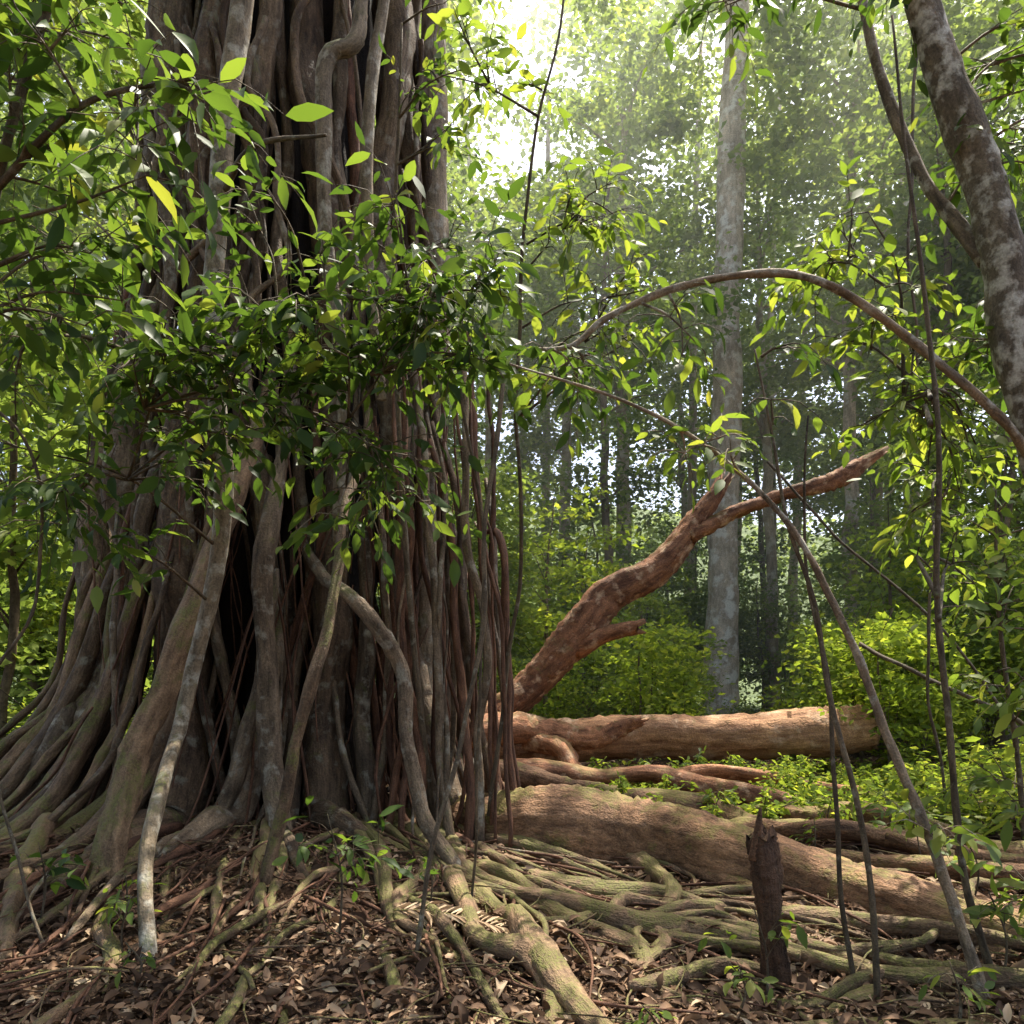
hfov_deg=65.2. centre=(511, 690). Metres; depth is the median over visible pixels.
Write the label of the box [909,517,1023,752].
understory tree
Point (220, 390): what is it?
slender tree
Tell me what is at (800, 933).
seedling
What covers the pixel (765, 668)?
understory tree
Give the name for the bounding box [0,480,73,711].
understory tree
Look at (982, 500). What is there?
understory tree
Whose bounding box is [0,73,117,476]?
forest tree
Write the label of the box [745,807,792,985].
broken stump
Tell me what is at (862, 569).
understory tree
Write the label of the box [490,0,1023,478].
leaning tree
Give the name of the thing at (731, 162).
forest tree
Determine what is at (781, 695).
shrub
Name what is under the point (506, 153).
sky
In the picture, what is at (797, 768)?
shrub
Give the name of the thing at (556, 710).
understory tree
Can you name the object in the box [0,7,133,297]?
forest tree
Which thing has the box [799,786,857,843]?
seedling
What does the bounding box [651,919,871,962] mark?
surface root
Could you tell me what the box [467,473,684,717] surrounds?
understory tree
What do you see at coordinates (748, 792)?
tree root
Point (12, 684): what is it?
understory tree
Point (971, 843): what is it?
seedling
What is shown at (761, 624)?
understory tree
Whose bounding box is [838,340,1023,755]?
understory tree
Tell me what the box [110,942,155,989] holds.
seedling
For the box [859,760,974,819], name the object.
shrub
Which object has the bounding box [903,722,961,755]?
shrub
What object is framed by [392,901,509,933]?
palm frond
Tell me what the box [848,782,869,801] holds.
shrub
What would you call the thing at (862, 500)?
forest tree
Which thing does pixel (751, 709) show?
shrub
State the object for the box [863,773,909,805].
shrub
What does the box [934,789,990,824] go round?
shrub
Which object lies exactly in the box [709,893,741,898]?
surface root
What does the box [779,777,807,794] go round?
shrub
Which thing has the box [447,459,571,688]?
understory tree
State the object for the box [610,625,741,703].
understory tree
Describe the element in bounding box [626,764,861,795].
tree root
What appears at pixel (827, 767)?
shrub
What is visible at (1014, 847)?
tree root
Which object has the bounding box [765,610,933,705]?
understory tree
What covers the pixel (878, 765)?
shrub
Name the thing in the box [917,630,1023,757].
understory tree
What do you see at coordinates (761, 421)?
forest tree
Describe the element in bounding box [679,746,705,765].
seedling
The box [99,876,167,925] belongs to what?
seedling
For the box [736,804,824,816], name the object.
tree root
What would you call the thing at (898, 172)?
forest tree
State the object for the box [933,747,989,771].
shrub
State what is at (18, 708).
shrub
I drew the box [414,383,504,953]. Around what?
hanging liana
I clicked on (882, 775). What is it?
shrub
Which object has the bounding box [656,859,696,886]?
surface root
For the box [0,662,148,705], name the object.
shrub
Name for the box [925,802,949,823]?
shrub
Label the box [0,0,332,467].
understory tree
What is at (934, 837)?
bent sapling
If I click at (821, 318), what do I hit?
forest tree
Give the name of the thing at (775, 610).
understory tree
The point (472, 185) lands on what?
forest tree
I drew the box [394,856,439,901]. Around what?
seedling
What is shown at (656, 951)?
surface root
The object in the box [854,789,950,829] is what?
shrub
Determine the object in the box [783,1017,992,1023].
surface root
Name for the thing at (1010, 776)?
shrub
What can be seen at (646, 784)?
shrub
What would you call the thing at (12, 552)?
understory tree
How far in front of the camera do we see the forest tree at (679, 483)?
45.09 m
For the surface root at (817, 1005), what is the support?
on the ground
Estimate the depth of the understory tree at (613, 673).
26.47 m
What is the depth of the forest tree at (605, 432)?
28.22 m
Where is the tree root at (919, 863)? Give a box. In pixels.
[822,848,1023,880]
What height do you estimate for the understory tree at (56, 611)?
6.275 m
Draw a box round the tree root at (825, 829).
[730,817,1023,863]
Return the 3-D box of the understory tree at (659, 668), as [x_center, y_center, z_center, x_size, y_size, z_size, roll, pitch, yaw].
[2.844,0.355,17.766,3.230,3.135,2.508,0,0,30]
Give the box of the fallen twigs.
[0,792,1023,1023]
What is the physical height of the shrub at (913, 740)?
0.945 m
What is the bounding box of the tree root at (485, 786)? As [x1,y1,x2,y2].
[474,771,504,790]
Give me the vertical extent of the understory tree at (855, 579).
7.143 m
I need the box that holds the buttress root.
[451,783,1023,959]
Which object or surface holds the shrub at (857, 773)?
on the ground
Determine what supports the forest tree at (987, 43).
on the ground
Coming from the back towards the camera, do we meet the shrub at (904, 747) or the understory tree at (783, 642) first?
the understory tree at (783, 642)
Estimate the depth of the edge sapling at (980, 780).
4.37 m
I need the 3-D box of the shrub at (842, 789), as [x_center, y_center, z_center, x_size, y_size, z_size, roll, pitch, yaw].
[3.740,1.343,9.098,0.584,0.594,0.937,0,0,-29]
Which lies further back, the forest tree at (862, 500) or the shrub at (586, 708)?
the forest tree at (862, 500)
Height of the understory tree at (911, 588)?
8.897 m
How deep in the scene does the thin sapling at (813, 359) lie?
4.00 m
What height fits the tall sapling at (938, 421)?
5.179 m
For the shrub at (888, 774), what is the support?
on the ground
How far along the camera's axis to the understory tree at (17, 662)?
19.73 m
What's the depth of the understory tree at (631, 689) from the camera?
23.65 m
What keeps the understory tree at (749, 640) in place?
on the ground
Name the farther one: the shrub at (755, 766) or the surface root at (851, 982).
the shrub at (755, 766)
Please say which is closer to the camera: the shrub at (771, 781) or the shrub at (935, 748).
the shrub at (771, 781)
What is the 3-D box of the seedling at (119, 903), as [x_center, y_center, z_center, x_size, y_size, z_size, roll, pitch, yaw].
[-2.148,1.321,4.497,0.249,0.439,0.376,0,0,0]
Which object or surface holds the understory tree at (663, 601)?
on the ground
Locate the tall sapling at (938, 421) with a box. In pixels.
[750,15,1018,963]
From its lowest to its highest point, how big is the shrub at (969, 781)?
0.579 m
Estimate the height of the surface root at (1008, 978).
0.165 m
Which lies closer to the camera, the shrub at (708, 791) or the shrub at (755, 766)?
the shrub at (708, 791)
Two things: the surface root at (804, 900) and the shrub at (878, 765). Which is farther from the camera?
the shrub at (878, 765)
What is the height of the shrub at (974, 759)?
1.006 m
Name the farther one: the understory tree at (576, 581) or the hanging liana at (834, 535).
the understory tree at (576, 581)
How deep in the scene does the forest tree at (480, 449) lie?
43.20 m
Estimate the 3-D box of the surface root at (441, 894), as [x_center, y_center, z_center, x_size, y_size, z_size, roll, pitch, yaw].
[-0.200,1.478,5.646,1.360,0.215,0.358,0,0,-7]
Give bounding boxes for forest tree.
[0,0,162,721]
[0,0,185,676]
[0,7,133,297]
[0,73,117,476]
[66,81,140,394]
[113,30,489,344]
[419,0,599,353]
[446,143,591,526]
[447,392,514,472]
[450,246,608,649]
[467,159,679,613]
[475,0,785,713]
[478,148,769,712]
[516,121,713,552]
[559,0,919,715]
[590,254,775,625]
[642,112,886,711]
[673,324,859,710]
[697,188,896,703]
[701,0,1023,624]
[745,328,985,570]
[749,92,1011,590]
[762,17,1023,737]
[795,0,1023,620]
[862,0,1023,403]
[935,179,1023,516]
[942,86,1023,381]
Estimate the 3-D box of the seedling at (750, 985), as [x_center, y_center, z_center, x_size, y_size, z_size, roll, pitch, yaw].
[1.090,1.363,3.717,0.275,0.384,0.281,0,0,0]
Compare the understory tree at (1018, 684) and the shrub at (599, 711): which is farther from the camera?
the shrub at (599, 711)
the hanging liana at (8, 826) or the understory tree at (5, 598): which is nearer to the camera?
the hanging liana at (8, 826)
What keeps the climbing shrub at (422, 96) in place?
on the strangler fig
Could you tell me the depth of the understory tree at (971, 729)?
17.74 m
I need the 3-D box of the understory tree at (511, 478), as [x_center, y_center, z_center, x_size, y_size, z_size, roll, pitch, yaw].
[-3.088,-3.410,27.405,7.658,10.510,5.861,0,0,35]
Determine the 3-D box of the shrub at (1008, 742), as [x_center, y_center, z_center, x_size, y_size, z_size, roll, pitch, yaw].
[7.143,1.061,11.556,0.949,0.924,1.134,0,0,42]
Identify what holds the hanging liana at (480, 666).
hanging from the strangler fig
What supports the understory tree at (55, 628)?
on the ground
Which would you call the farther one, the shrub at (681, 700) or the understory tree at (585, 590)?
the understory tree at (585, 590)
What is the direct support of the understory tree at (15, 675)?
on the ground
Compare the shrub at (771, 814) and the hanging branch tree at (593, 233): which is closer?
the hanging branch tree at (593, 233)
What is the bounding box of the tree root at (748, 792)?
[516,758,812,805]
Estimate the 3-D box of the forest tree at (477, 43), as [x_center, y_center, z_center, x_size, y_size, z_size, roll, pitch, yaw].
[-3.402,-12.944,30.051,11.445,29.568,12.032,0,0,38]
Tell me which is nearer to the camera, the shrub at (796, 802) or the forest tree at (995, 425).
the shrub at (796, 802)
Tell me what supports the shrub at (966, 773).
on the ground
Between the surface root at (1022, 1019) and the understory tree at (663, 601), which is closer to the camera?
the surface root at (1022, 1019)
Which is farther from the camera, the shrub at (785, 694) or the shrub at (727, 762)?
the shrub at (785, 694)
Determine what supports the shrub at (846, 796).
on the ground
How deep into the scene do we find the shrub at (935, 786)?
10.21 m
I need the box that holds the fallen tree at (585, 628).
[381,445,889,764]
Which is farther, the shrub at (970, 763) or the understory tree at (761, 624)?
the understory tree at (761, 624)
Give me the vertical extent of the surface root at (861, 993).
0.200 m
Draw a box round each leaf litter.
[0,792,1023,1023]
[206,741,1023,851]
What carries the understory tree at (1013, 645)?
on the ground
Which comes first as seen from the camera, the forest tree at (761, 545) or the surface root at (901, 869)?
the surface root at (901, 869)
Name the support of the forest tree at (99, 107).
on the ground
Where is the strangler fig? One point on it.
(304, 668)
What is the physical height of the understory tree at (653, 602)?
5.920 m
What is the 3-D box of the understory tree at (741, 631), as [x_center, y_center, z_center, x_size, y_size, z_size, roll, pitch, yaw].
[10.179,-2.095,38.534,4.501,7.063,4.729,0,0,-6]
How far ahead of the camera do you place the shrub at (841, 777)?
11.19 m
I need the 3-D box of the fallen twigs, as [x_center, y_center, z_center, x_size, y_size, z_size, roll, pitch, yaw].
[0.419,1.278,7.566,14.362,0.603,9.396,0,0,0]
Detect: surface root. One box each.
[409,892,476,897]
[494,891,669,928]
[627,956,760,992]
[632,909,816,948]
[633,925,671,968]
[648,899,742,912]
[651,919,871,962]
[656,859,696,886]
[670,907,815,933]
[694,966,901,1012]
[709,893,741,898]
[738,971,829,1018]
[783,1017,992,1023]
[784,892,810,905]
[791,961,818,1023]
[797,927,939,957]
[814,984,1016,1019]
[867,952,1023,989]
[879,867,929,879]
[932,992,1023,998]
[969,877,1023,895]
[1020,1015,1023,1023]
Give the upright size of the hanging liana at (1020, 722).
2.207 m
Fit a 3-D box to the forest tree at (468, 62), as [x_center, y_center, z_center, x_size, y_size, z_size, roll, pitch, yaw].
[-6.289,-9.652,24.076,9.958,23.377,11.212,0,0,-22]
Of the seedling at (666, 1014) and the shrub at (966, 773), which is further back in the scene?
the shrub at (966, 773)
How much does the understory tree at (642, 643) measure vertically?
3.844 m
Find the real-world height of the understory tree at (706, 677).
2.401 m
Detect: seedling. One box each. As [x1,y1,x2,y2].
[10,843,88,917]
[95,889,161,948]
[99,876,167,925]
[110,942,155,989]
[272,796,413,933]
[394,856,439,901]
[613,752,658,765]
[626,1005,677,1023]
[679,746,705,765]
[696,789,734,812]
[697,908,807,993]
[720,941,778,1011]
[788,817,821,846]
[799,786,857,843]
[853,786,908,825]
[885,801,990,854]
[918,961,1002,1018]
[935,833,986,895]
[962,874,1023,966]
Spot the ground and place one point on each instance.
(322, 1003)
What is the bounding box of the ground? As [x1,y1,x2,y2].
[0,505,1023,1023]
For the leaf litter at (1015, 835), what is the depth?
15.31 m
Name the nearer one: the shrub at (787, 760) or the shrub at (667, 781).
the shrub at (667, 781)
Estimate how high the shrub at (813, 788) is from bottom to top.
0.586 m
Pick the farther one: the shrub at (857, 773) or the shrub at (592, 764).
the shrub at (857, 773)
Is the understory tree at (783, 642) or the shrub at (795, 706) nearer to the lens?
the shrub at (795, 706)
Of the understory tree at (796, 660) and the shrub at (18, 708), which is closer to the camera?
the shrub at (18, 708)
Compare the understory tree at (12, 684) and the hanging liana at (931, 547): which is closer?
the hanging liana at (931, 547)
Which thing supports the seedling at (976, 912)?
on the ground
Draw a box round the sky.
[0,0,1023,538]
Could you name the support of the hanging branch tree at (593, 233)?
on the ground
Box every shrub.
[0,633,149,735]
[0,640,153,740]
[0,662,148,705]
[7,695,28,732]
[7,706,25,730]
[8,678,40,723]
[284,0,528,820]
[539,652,644,718]
[552,659,640,716]
[586,756,617,768]
[586,770,662,801]
[630,781,653,787]
[631,681,722,761]
[635,774,698,790]
[667,757,687,767]
[697,786,739,817]
[702,758,737,779]
[713,752,764,781]
[717,692,758,714]
[719,788,760,812]
[724,786,809,818]
[732,756,765,784]
[736,691,808,712]
[741,702,762,713]
[755,764,804,791]
[756,672,816,710]
[762,674,809,708]
[763,756,810,774]
[767,791,832,817]
[771,754,809,768]
[771,760,825,794]
[776,752,817,777]
[776,754,826,777]
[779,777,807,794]
[779,781,826,804]
[781,768,829,797]
[784,660,913,727]
[790,787,838,805]
[801,780,850,803]
[810,757,843,774]
[813,791,850,805]
[814,790,865,820]
[817,763,873,783]
[825,765,851,778]
[837,772,865,788]
[838,781,886,801]
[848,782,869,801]
[850,763,865,778]
[853,757,872,772]
[854,763,893,793]
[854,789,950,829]
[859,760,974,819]
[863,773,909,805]
[864,721,946,765]
[870,754,909,772]
[874,770,980,820]
[875,764,913,786]
[877,724,931,770]
[884,764,945,794]
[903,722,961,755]
[903,743,985,788]
[918,771,993,813]
[919,758,977,789]
[920,778,959,798]
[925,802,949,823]
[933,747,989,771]
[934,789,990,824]
[938,780,1013,836]
[942,753,983,774]
[946,736,1023,822]
[957,765,981,794]
[965,787,1015,809]
[966,738,1023,776]
[980,736,1023,797]
[981,793,1017,821]
[989,766,1015,793]
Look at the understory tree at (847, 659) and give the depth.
15.46 m
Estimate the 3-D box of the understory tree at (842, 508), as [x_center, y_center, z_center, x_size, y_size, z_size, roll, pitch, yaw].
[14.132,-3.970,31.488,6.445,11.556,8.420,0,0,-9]
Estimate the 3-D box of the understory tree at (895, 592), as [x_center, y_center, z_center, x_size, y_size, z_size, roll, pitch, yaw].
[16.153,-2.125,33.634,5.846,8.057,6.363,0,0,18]
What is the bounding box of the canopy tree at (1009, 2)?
[1002,0,1023,5]
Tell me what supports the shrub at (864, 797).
on the ground
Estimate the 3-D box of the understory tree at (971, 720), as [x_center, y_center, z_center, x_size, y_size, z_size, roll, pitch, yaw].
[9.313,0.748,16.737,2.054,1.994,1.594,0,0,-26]
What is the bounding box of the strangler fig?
[0,0,972,1023]
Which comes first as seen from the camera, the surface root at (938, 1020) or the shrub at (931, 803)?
the surface root at (938, 1020)
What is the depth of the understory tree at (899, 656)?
13.27 m
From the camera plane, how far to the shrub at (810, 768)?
13.03 m
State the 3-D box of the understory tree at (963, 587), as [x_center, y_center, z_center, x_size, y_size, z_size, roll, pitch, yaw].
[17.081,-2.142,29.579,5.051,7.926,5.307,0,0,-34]
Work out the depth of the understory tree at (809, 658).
18.29 m
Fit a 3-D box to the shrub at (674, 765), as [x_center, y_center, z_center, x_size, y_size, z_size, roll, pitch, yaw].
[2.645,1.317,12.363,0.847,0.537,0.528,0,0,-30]
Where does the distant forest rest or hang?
on the ground
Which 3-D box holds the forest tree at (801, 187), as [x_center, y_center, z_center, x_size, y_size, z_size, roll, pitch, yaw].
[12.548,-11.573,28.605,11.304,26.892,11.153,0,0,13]
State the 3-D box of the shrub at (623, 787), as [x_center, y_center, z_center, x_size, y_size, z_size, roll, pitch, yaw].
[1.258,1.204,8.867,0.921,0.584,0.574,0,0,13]
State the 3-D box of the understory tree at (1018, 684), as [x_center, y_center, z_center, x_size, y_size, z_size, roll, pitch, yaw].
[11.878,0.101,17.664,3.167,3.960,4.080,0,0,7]
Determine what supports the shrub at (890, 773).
on the ground
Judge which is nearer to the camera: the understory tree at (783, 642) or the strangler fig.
the strangler fig
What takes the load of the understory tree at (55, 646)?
on the ground
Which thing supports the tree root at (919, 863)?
on the ground
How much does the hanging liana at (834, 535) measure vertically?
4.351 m
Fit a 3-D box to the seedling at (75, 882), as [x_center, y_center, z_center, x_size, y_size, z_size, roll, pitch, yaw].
[-2.800,1.205,4.899,0.412,0.542,0.527,0,0,-39]
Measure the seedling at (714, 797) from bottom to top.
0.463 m
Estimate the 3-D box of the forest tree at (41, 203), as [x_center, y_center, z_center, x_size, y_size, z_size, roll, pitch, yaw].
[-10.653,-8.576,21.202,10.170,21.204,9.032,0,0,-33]
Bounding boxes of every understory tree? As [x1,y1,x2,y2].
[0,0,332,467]
[0,256,153,738]
[0,266,104,705]
[0,362,98,663]
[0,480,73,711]
[0,499,76,688]
[0,512,75,695]
[0,557,76,704]
[0,612,70,700]
[3,570,152,690]
[11,546,76,687]
[35,407,89,624]
[44,513,153,697]
[376,482,566,681]
[377,459,565,677]
[447,447,515,529]
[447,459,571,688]
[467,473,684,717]
[477,657,581,714]
[498,529,594,666]
[498,654,580,713]
[514,638,612,700]
[515,492,670,702]
[515,515,689,703]
[523,547,603,606]
[530,672,598,718]
[550,576,613,686]
[571,609,735,716]
[571,654,620,714]
[576,640,714,715]
[578,559,714,714]
[579,641,668,707]
[586,661,635,704]
[595,656,679,714]
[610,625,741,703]
[611,640,721,714]
[612,568,703,657]
[619,551,707,693]
[625,658,713,715]
[641,523,754,666]
[665,670,724,714]
[673,613,770,681]
[679,599,753,691]
[683,588,770,694]
[692,591,763,681]
[695,567,788,684]
[738,574,799,710]
[739,583,805,710]
[756,618,814,692]
[761,603,975,762]
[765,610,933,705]
[770,623,948,764]
[774,474,995,745]
[779,578,843,703]
[782,439,968,637]
[785,477,967,672]
[788,629,883,698]
[791,620,933,724]
[792,619,934,701]
[809,600,999,769]
[817,608,1002,769]
[828,528,940,619]
[832,545,926,608]
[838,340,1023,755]
[862,509,1010,679]
[869,416,1023,749]
[879,646,948,745]
[889,660,1016,734]
[901,552,1012,678]
[903,452,1023,675]
[906,668,1018,760]
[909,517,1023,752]
[913,684,1009,746]
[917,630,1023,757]
[918,679,1001,749]
[940,497,1023,635]
[955,629,1023,723]
[967,618,1023,713]
[997,531,1023,548]
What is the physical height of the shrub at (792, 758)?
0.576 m
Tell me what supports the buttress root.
on the ground
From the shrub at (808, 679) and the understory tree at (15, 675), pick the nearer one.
the shrub at (808, 679)
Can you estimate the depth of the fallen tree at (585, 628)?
13.35 m
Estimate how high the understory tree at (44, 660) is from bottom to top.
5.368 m
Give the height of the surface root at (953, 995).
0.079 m
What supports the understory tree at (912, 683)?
on the ground
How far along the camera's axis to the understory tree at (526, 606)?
18.50 m
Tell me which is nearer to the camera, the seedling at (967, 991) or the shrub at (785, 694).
the seedling at (967, 991)
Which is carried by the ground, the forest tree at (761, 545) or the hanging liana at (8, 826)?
the forest tree at (761, 545)
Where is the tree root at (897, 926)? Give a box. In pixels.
[519,866,1023,952]
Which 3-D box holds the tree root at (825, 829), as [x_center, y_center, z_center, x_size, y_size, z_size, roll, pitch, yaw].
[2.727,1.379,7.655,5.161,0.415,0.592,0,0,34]
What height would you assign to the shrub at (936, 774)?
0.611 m
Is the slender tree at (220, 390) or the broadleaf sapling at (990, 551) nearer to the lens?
the slender tree at (220, 390)
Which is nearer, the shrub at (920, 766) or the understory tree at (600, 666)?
the shrub at (920, 766)
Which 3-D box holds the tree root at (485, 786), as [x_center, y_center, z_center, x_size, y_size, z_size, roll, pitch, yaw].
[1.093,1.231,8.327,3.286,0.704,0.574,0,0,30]
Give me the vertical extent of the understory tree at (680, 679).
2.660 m
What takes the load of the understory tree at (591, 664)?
on the ground
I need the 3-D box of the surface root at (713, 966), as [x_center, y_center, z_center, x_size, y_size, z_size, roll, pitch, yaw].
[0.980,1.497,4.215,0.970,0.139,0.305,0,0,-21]
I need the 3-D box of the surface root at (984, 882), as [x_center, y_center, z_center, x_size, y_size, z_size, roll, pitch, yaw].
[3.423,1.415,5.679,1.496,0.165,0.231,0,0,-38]
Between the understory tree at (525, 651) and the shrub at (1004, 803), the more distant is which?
the understory tree at (525, 651)
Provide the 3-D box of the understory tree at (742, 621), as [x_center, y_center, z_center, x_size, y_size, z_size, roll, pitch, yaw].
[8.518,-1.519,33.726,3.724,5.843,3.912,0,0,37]
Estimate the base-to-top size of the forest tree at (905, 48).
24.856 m
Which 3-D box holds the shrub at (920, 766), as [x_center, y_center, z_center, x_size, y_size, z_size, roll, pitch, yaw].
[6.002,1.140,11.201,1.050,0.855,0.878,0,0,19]
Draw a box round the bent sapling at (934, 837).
[510,363,1002,1001]
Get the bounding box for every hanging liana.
[0,411,43,940]
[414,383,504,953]
[460,388,482,896]
[767,461,1023,735]
[858,642,1023,725]
[906,56,946,812]
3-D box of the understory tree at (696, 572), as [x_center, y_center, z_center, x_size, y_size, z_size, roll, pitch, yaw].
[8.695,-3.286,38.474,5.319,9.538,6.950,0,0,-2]
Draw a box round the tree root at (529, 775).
[499,759,954,855]
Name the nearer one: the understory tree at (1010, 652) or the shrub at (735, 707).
the understory tree at (1010, 652)
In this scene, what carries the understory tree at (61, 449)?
on the ground
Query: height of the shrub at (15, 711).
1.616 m
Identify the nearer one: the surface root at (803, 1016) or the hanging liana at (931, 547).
the surface root at (803, 1016)
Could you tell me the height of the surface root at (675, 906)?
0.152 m
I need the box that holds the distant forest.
[0,0,1023,712]
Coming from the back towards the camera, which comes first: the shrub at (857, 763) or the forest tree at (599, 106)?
the forest tree at (599, 106)
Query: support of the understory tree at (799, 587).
on the ground
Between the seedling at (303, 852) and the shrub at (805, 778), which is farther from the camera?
the shrub at (805, 778)
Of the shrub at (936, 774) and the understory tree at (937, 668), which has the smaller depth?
the shrub at (936, 774)
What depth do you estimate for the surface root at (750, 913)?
5.09 m
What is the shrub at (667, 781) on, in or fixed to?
on the ground
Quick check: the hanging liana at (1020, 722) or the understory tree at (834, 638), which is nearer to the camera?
the hanging liana at (1020, 722)
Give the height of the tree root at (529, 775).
0.809 m
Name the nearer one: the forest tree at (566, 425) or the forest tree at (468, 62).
the forest tree at (468, 62)
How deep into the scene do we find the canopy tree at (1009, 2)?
11.36 m
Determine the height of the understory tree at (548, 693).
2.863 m
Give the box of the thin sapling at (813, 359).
[736,342,880,996]
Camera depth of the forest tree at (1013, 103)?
20.40 m
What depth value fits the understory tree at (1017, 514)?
23.45 m
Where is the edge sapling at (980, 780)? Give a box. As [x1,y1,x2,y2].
[920,600,1023,923]
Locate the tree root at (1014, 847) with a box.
[783,801,1023,854]
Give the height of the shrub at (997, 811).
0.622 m
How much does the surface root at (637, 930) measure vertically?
0.120 m
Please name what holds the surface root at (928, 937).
on the ground
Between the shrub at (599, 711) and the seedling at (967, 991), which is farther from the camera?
the shrub at (599, 711)
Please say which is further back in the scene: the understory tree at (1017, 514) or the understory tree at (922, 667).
the understory tree at (1017, 514)
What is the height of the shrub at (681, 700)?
1.824 m
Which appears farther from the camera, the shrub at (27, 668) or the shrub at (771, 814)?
the shrub at (27, 668)
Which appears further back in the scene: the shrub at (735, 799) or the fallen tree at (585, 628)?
the fallen tree at (585, 628)
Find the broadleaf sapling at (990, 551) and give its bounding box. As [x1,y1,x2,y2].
[890,479,1023,840]
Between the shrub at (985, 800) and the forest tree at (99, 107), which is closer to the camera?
the shrub at (985, 800)
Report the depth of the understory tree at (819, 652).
21.01 m
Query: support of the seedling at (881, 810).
on the ground
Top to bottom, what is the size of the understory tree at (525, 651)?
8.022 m
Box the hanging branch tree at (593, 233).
[413,0,695,815]
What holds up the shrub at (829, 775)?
on the ground
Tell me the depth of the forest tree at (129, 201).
25.07 m
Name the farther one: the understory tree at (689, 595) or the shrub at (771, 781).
the understory tree at (689, 595)
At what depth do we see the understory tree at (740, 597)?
42.52 m
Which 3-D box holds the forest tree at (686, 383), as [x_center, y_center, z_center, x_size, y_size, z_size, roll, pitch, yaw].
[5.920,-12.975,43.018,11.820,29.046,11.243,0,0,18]
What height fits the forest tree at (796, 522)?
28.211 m
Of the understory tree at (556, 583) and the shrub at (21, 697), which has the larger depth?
the understory tree at (556, 583)
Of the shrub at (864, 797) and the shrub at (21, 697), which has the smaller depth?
the shrub at (864, 797)
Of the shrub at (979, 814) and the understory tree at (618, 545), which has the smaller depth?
the shrub at (979, 814)
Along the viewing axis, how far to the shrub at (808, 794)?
9.10 m
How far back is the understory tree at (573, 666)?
27.42 m
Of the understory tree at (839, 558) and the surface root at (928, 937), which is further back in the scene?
the understory tree at (839, 558)
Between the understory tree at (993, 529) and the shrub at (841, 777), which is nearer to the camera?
the shrub at (841, 777)
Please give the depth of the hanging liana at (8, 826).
4.81 m
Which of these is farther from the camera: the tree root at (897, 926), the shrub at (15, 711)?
the shrub at (15, 711)
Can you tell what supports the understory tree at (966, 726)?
on the ground
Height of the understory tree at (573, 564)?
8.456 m
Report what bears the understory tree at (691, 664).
on the ground
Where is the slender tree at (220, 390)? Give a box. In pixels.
[0,0,554,960]
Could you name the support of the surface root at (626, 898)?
on the ground
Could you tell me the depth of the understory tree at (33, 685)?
17.49 m
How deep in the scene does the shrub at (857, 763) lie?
13.66 m
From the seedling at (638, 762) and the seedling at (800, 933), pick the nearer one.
the seedling at (800, 933)
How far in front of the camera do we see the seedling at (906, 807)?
6.49 m
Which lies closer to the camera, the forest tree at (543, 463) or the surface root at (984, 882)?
the surface root at (984, 882)
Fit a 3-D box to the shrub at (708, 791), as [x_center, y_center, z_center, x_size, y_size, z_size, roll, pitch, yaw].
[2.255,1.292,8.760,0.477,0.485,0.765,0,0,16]
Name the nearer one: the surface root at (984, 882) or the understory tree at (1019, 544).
the surface root at (984, 882)
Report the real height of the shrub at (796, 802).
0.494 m
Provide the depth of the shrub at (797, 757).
13.30 m
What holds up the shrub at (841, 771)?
on the ground
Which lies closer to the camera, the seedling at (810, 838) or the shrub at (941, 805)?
the seedling at (810, 838)
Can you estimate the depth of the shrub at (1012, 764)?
9.46 m
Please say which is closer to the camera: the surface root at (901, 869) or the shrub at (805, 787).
the surface root at (901, 869)
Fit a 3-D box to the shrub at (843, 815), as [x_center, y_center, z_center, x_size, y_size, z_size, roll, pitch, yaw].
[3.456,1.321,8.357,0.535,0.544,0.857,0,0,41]
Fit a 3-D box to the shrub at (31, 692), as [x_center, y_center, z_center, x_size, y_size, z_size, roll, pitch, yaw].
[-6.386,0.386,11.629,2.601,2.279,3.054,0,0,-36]
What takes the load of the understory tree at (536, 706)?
on the ground

